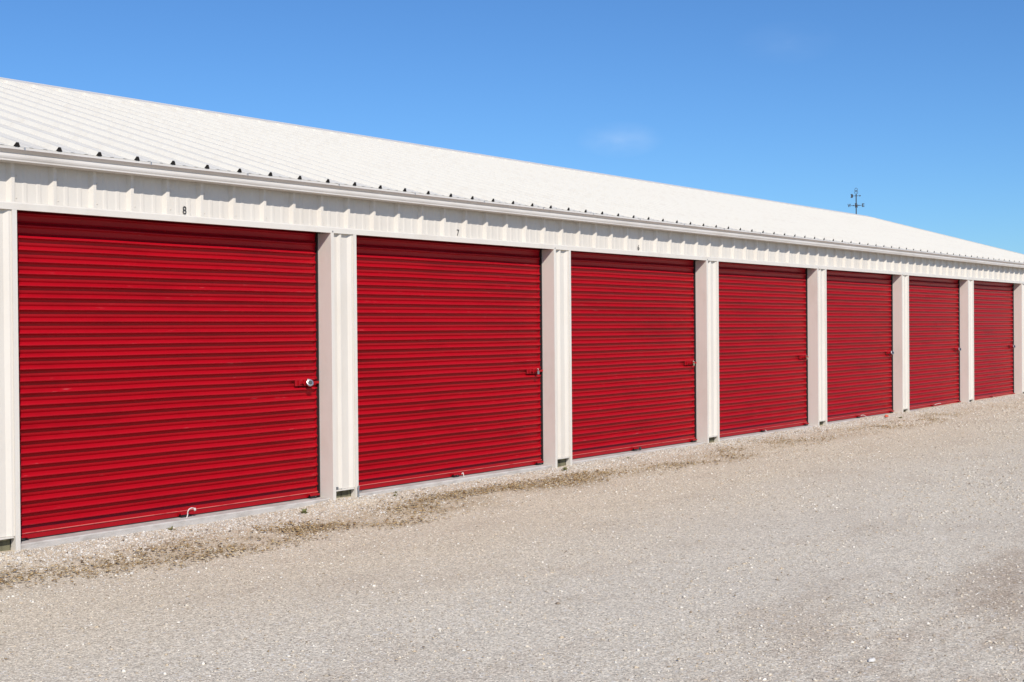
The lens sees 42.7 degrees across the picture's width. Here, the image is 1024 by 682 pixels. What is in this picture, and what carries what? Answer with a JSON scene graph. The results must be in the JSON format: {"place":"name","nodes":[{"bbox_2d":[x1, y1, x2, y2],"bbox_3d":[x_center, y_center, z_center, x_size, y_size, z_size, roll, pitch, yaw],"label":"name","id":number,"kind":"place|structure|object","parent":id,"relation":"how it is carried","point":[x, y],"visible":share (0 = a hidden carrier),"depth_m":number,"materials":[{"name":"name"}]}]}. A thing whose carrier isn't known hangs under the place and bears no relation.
{"place":"outdoors","nodes":[
{"label":"outdoors","id":0,"kind":"place"},
{"bbox_2d":[0,393,1023,681],"bbox_3d":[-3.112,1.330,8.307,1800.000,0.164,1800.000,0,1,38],"label":"ground","id":1,"kind":"structure","parent":0,"point":[182,619],"depth_m":7.11,"materials":[{"name":"beige gravel"}]},
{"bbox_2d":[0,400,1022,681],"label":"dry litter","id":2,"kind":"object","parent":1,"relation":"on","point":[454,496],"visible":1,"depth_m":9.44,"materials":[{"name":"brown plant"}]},
{"bbox_2d":[0,77,1023,550],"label":"storage building","id":3,"kind":"structure","parent":1,"relation":"on","point":[192,301],"depth_m":11.55,"materials":[{"name":"white metal"}]},
{"bbox_2d":[17,210,319,540],"bbox_3d":[-2.378,0.162,9.464,0.158,2.304,2.757,0,1,38],"label":"roller door","id":4,"kind":"structure","parent":3,"relation":"in","point":[165,367],"depth_m":9.36,"materials":[{"name":"red metal"}]},
{"bbox_2d":[306,378,313,386],"bbox_3d":[-1.608,0.330,10.430,0.060,0.066,0.035,-1,1,-25],"label":"padlock","id":5,"kind":"object","parent":3,"relation":"attached to","point":[309,382],"visible":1,"depth_m":10.42,"materials":[{"name":"metal"}]},
{"bbox_2d":[356,235,543,490],"bbox_3d":[-0.517,0.130,11.877,0.165,2.310,2.757,0,1,38],"label":"roller door","id":6,"kind":"structure","parent":3,"relation":"in","point":[450,343],"depth_m":11.84,"materials":[{"name":"red metal"}]},
{"bbox_2d":[571,251,696,459],"bbox_3d":[1.323,0.066,14.307,0.118,2.270,2.757,0,1,38],"label":"roller door","id":7,"kind":"structure","parent":3,"relation":"in","point":[633,318],"depth_m":14.32,"materials":[{"name":"red metal"}]},
{"bbox_2d":[719,262,808,437],"bbox_3d":[3.181,0.039,16.723,0.116,2.297,2.757,0,1,38],"label":"roller door","id":8,"kind":"structure","parent":3,"relation":"in","point":[763,309],"depth_m":16.78,"materials":[{"name":"red metal"}]},
{"bbox_2d":[826,269,893,421],"bbox_3d":[5.079,0.017,19.108,0.216,2.313,2.757,0,1,38],"label":"roller door","id":9,"kind":"structure","parent":3,"relation":"in","point":[859,304],"depth_m":19.24,"materials":[{"name":"red metal"}]},
{"bbox_2d":[909,276,960,409],"bbox_3d":[6.896,-0.048,21.556,0.111,2.269,2.757,0,1,38],"label":"roller door","id":10,"kind":"structure","parent":3,"relation":"in","point":[934,303],"depth_m":21.69,"materials":[{"name":"red metal"}]},
{"bbox_2d":[974,280,1014,399],"bbox_3d":[8.768,-0.062,23.961,0.146,2.318,2.757,0,1,38],"label":"roller door","id":11,"kind":"structure","parent":3,"relation":"in","point":[993,301],"depth_m":24.15,"materials":[{"name":"red metal"}]},
{"bbox_2d":[0,0,1023,253],"label":"sky","id":12,"kind":"structure","parent":0,"point":[916,107],"materials":[{"name":"blue"}]},
{"bbox_2d":[848,189,863,213],"bbox_3d":[7.904,-3.197,30.130,0.271,0.644,0.271,-1,1,-29],"label":"weathervane","id":13,"kind":"object","parent":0,"point":[856,205],"visible":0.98,"depth_m":30.12,"materials":[{"name":"black metal"}]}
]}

